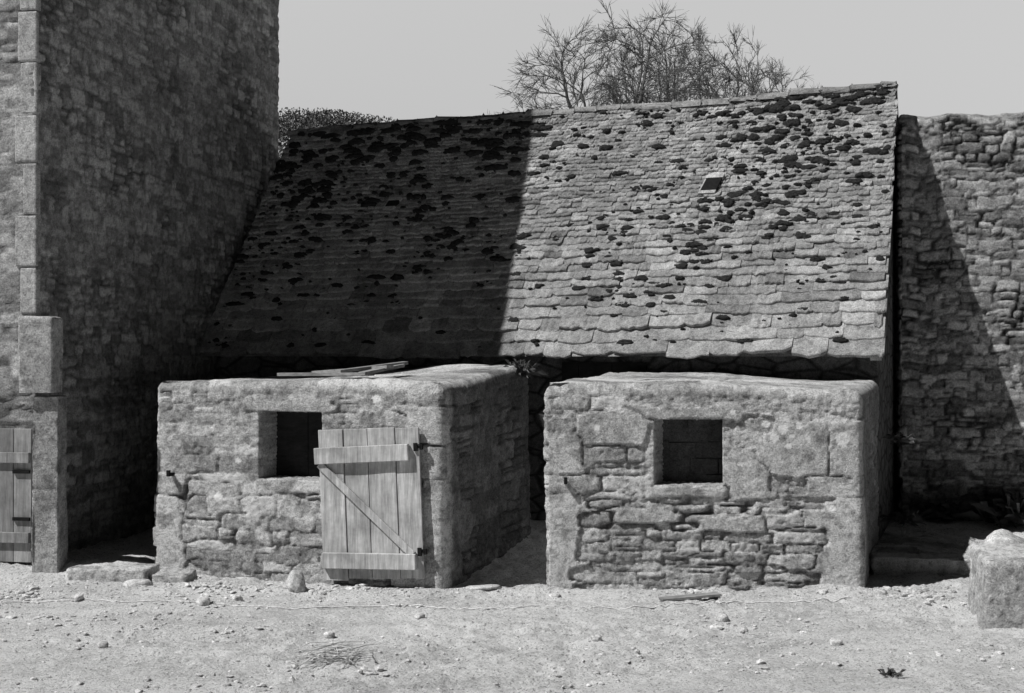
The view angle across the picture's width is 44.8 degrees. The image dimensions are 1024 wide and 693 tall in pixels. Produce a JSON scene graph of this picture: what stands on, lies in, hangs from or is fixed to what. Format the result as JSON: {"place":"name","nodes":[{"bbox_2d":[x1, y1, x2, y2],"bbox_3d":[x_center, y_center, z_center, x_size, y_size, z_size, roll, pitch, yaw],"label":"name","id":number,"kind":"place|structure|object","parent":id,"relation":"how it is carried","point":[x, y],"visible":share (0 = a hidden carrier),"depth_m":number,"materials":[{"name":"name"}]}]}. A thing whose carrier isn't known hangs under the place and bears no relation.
{"place":"outdoors","nodes":[
{"label":"outdoors","id":0,"kind":"place"},
{"bbox_2d":[0,518,1023,692],"bbox_3d":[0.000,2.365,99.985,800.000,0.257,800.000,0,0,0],"label":"ground","id":1,"kind":"structure","parent":0,"point":[521,564],"depth_m":7.50,"materials":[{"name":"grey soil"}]},
{"bbox_2d":[18,316,67,572],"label":"gate pillar","id":2,"kind":"structure","parent":1,"relation":"on","point":[40,349],"depth_m":9.40,"materials":[{"name":"stone"}]},
{"bbox_2d":[70,594,84,601],"bbox_3d":[-3.002,1.740,8.594,0.076,0.054,0.109,0,0,13],"label":"stone","id":3,"kind":"object","parent":1,"relation":"on","point":[76,597],"visible":1,"depth_m":8.55,"materials":[{"name":"grey stone"}]},
{"bbox_2d":[98,641,108,647],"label":"stone","id":4,"kind":"object","parent":1,"relation":"on","point":[103,644],"visible":1,"depth_m":7.26,"materials":[{"name":"grey stone"}]},
{"bbox_2d":[66,563,159,582],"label":"stone slab","id":5,"kind":"structure","parent":1,"relation":"on","point":[106,572],"depth_m":9.29,"materials":[{"name":"stone"}]},
{"bbox_2d":[122,579,152,587],"bbox_3d":[-2.714,1.727,9.005,0.211,0.075,0.137,0,0,0],"label":"stone","id":6,"kind":"object","parent":1,"relation":"on","point":[135,582],"visible":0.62,"depth_m":8.97,"materials":[{"name":"grey stone"}]},
{"bbox_2d":[0,0,279,562],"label":"tall house","id":7,"kind":"structure","parent":1,"relation":"on","point":[139,156],"depth_m":10.90,"materials":[{"name":"stone"}]},
{"bbox_2d":[0,428,32,562],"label":"door","id":8,"kind":"structure","parent":7,"relation":"in","point":[16,445],"depth_m":9.51,"materials":[{"name":"grey wood"}]},
{"bbox_2d":[152,568,196,582],"bbox_3d":[-2.545,1.769,9.352,0.295,0.161,0.282,0,0,0],"label":"stone slab","id":9,"kind":"object","parent":1,"relation":"on","point":[175,575],"depth_m":9.27,"materials":[{"name":"stone"}]},
{"bbox_2d":[196,597,209,605],"bbox_3d":[-2.099,1.736,8.440,0.089,0.066,0.099,0,-1,-40],"label":"stone","id":10,"kind":"object","parent":1,"relation":"on","point":[202,601],"visible":0.99,"depth_m":8.41,"materials":[{"name":"grey stone"}]},
{"bbox_2d":[232,595,242,601],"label":"stone","id":11,"kind":"object","parent":1,"relation":"on","point":[235,598],"visible":0.99,"depth_m":8.56,"materials":[{"name":"grey stone"}]},
{"bbox_2d":[287,570,305,592],"bbox_3d":[-1.546,1.693,8.918,0.137,0.182,0.170,0,0,0],"label":"stone","id":12,"kind":"object","parent":1,"relation":"on","point":[296,581],"visible":0.93,"depth_m":8.85,"materials":[{"name":"grey stone"}]},
{"bbox_2d":[275,641,375,669],"bbox_3d":[-1.037,1.726,6.968,0.566,0.093,0.481,0,0,-26],"label":"twig bundle","id":13,"kind":"object","parent":1,"relation":"on","point":[335,654],"visible":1,"depth_m":6.94,"materials":[{"name":"grey wood"}]},
{"bbox_2d":[324,631,334,638],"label":"stone","id":14,"kind":"object","parent":1,"relation":"on","point":[329,634],"visible":1,"depth_m":7.47,"materials":[{"name":"grey stone"}]},
{"bbox_2d":[278,107,394,158],"bbox_3d":[-3.368,-1.181,22.048,4.925,6.096,3.302,0,0,0],"label":"leafy tree","id":15,"kind":"object","parent":1,"relation":"on","point":[309,120],"visible":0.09,"depth_m":21.36,"materials":[{"name":"grey plant"}]},
{"bbox_2d":[153,364,530,588],"bbox_3d":[-1.225,1.039,10.490,2.423,1.778,2.735,0,0,21],"label":"stone pen","id":16,"kind":"object","parent":1,"relation":"on","point":[414,477],"visible":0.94,"depth_m":9.45,"materials":[{"name":"stone"}]},
{"bbox_2d":[276,411,321,476],"bbox_3d":[-1.561,0.751,9.649,0.709,0.673,0.058,0,0,16],"label":"window","id":17,"kind":"structure","parent":16,"relation":"in","point":[297,432],"depth_m":9.65,"materials":[{"name":"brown wood"}]},
{"bbox_2d":[277,373,374,375],"bbox_3d":[-1.454,0.217,9.678,0.780,0.030,0.115,0,0,15],"label":"wooden board","id":18,"kind":"object","parent":16,"relation":"on","point":[317,374],"visible":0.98,"depth_m":9.63,"materials":[{"name":"grey wood"}]},
{"bbox_2d":[335,361,407,372],"bbox_3d":[-1.101,0.163,9.798,0.588,0.090,0.103,0,0,-31],"label":"wooden board","id":19,"kind":"object","parent":18,"relation":"on","point":[361,368],"visible":0.84,"depth_m":9.71,"materials":[{"name":"grey wood"}]},
{"bbox_2d":[311,365,393,372],"bbox_3d":[-1.277,0.186,9.900,0.769,0.075,0.093,0,0,32],"label":"wooden board","id":20,"kind":"object","parent":16,"relation":"on","point":[372,367],"visible":0.56,"depth_m":9.84,"materials":[{"name":"grey wood"}]},
{"bbox_2d":[314,427,427,579],"bbox_3d":[-1.039,1.162,9.114,0.879,1.145,0.071,0,0,16],"label":"door","id":21,"kind":"structure","parent":16,"relation":"in","point":[371,488],"depth_m":9.11,"materials":[{"name":"grey wood"}]},
{"bbox_2d":[358,364,404,374],"bbox_3d":[-1.016,0.179,9.698,0.073,0.084,0.481,0,-1,34],"label":"wooden board","id":22,"kind":"object","parent":16,"relation":"on","point":[372,371],"visible":0.94,"depth_m":9.62,"materials":[{"name":"grey wood"}]},
{"bbox_2d":[500,359,548,377],"bbox_3d":[0.085,0.194,10.690,0.481,0.190,0.419,0,0,0],"label":"fern","id":23,"kind":"object","parent":16,"relation":"on","point":[528,369],"visible":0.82,"depth_m":10.63,"materials":[{"name":"grey plant"}]},
{"bbox_2d":[414,613,424,618],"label":"stone","id":24,"kind":"object","parent":1,"relation":"on","point":[419,615],"visible":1,"depth_m":8.07,"materials":[{"name":"grey stone"}]},
{"bbox_2d":[4,596,851,610],"bbox_3d":[-0.576,1.758,8.488,5.850,0.071,0.231,0,0,0],"label":"rope","id":25,"kind":"object","parent":1,"relation":"on","point":[439,607],"visible":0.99,"depth_m":8.47,"materials":[{"name":"grey fabric"}]},
{"bbox_2d":[465,584,501,589],"bbox_3d":[-0.203,1.732,8.937,0.270,0.032,0.128,0,0,-19],"label":"stone","id":26,"kind":"object","parent":1,"relation":"on","point":[485,587],"visible":1,"depth_m":8.90,"materials":[{"name":"grey stone"}]},
{"bbox_2d":[200,81,898,540],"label":"stone shed","id":27,"kind":"structure","parent":1,"relation":"on","point":[752,235],"depth_m":11.97,"materials":[{"name":"stone slate"},{"name":"moss"},{"name":"rubble stone"}]},
{"bbox_2d":[883,431,915,444],"bbox_3d":[3.231,0.765,10.341,0.252,0.116,0.303,0,0,10],"label":"weed","id":28,"kind":"object","parent":27,"relation":"attached to","point":[897,438],"visible":1,"depth_m":10.31,"materials":[{"name":"grey plant"}]},
{"bbox_2d":[549,593,560,597],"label":"stone","id":29,"kind":"object","parent":1,"relation":"on","point":[554,595],"visible":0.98,"depth_m":8.72,"materials":[{"name":"grey stone"}]},
{"bbox_2d":[590,634,601,641],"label":"stone","id":30,"kind":"object","parent":1,"relation":"on","point":[596,637],"visible":1,"depth_m":7.36,"materials":[{"name":"grey stone"}]},
{"bbox_2d":[487,0,733,114],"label":"bare tree","id":31,"kind":"object","parent":1,"relation":"on","point":[609,87],"visible":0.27,"depth_m":28.56,"materials":[{"name":"grey plant"}]},
{"bbox_2d":[594,20,722,104],"bbox_3d":[3.806,-3.189,31.465,3.950,10.279,3.613,0,0,0],"label":"bare tree","id":32,"kind":"object","parent":1,"relation":"on","point":[655,46],"visible":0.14,"depth_m":31.44,"materials":[{"name":"grey plant"}]},
{"bbox_2d":[658,592,721,601],"bbox_3d":[1.240,1.743,8.657,0.437,0.036,0.094,0,0,-13],"label":"wooden board","id":33,"kind":"object","parent":1,"relation":"on","point":[689,596],"visible":1,"depth_m":8.64,"materials":[{"name":"grey wood"}]},
{"bbox_2d":[543,371,878,590],"bbox_3d":[1.682,1.065,9.807,2.226,1.714,2.430,0,0,21],"label":"stone pen","id":34,"kind":"object","parent":1,"relation":"on","point":[700,480],"visible":0.92,"depth_m":9.03,"materials":[{"name":"stone"}]},
{"bbox_2d":[662,419,722,482],"bbox_3d":[1.393,0.764,9.285,0.695,0.642,0.085,0,0,3],"label":"window","id":35,"kind":"structure","parent":34,"relation":"in","point":[692,450],"depth_m":9.27,"materials":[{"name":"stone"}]},
{"bbox_2d":[649,22,787,101],"bbox_3d":[5.064,-3.072,30.481,4.661,10.019,3.915,0,0,0],"label":"bare tree","id":36,"kind":"object","parent":1,"relation":"on","point":[728,79],"visible":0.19,"depth_m":30.25,"materials":[{"name":"grey plant"}]},
{"bbox_2d":[715,612,728,621],"bbox_3d":[1.361,1.759,8.038,0.075,0.067,0.111,0,0,-25],"label":"stone","id":37,"kind":"object","parent":1,"relation":"on","point":[721,617],"visible":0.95,"depth_m":8.00,"materials":[{"name":"grey stone"}]},
{"bbox_2d":[695,50,820,98],"bbox_3d":[6.577,-2.872,33.000,4.871,9.683,4.173,0,0,0],"label":"bare tree","id":38,"kind":"object","parent":1,"relation":"on","point":[747,85],"visible":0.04,"depth_m":32.56,"materials":[{"name":"grey plant"}]},
{"bbox_2d":[818,589,827,594],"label":"stone","id":39,"kind":"object","parent":1,"relation":"on","point":[822,591],"visible":1,"depth_m":8.76,"materials":[{"name":"grey stone"}]},
{"bbox_2d":[829,638,842,645],"bbox_3d":[1.899,1.740,7.288,0.075,0.049,0.064,0,0,0],"label":"stone","id":40,"kind":"object","parent":1,"relation":"on","point":[835,642],"visible":1,"depth_m":7.26,"materials":[{"name":"white stone"}]},
{"bbox_2d":[873,589,887,595],"bbox_3d":[2.602,1.744,8.768,0.103,0.070,0.091,0,0,18],"label":"stone","id":41,"kind":"object","parent":1,"relation":"on","point":[878,592],"visible":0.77,"depth_m":8.74,"materials":[{"name":"grey stone"}]},
{"bbox_2d":[877,667,905,678],"bbox_3d":[2.013,1.741,6.609,0.126,0.066,0.189,0,0,-20],"label":"weed","id":42,"kind":"object","parent":1,"relation":"on","point":[889,672],"visible":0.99,"depth_m":6.61,"materials":[{"name":"grey plant"}]},
{"bbox_2d":[869,522,969,575],"bbox_3d":[3.259,1.754,10.722,0.970,0.252,2.341,0,0,0],"label":"stone step","id":43,"kind":"object","parent":1,"relation":"on","point":[898,550],"visible":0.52,"depth_m":9.73,"materials":[{"name":"stone"}]},
{"bbox_2d":[880,510,925,526],"bbox_3d":[3.347,1.456,10.594,0.382,0.149,0.374,0,-1,-35],"label":"weed","id":44,"kind":"object","parent":43,"relation":"on","point":[906,517],"visible":1,"depth_m":10.53,"materials":[{"name":"black plant"}]},
{"bbox_2d":[894,111,1023,520],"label":"stone wall","id":45,"kind":"structure","parent":1,"relation":"on","point":[959,282],"depth_m":11.86,"materials":[{"name":"grey stone"}]},
{"bbox_2d":[958,488,1023,527],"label":"weed","id":46,"kind":"object","parent":1,"relation":"on","point":[1006,510],"visible":1,"depth_m":11.39,"materials":[{"name":"black plant"}]},
{"bbox_2d":[968,543,1023,629],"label":"stone block","id":47,"kind":"structure","parent":1,"relation":"on","point":[996,590],"depth_m":7.69,"materials":[{"name":"stone"}]},
{"bbox_2d":[985,529,1023,543],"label":"stone","id":48,"kind":"object","parent":47,"relation":"on","point":[1001,536],"visible":0.25,"depth_m":8.66,"materials":[{"name":"grey stone"}]},
{"bbox_2d":[278,0,1023,152],"label":"sky","id":49,"kind":"structure","parent":0,"point":[395,59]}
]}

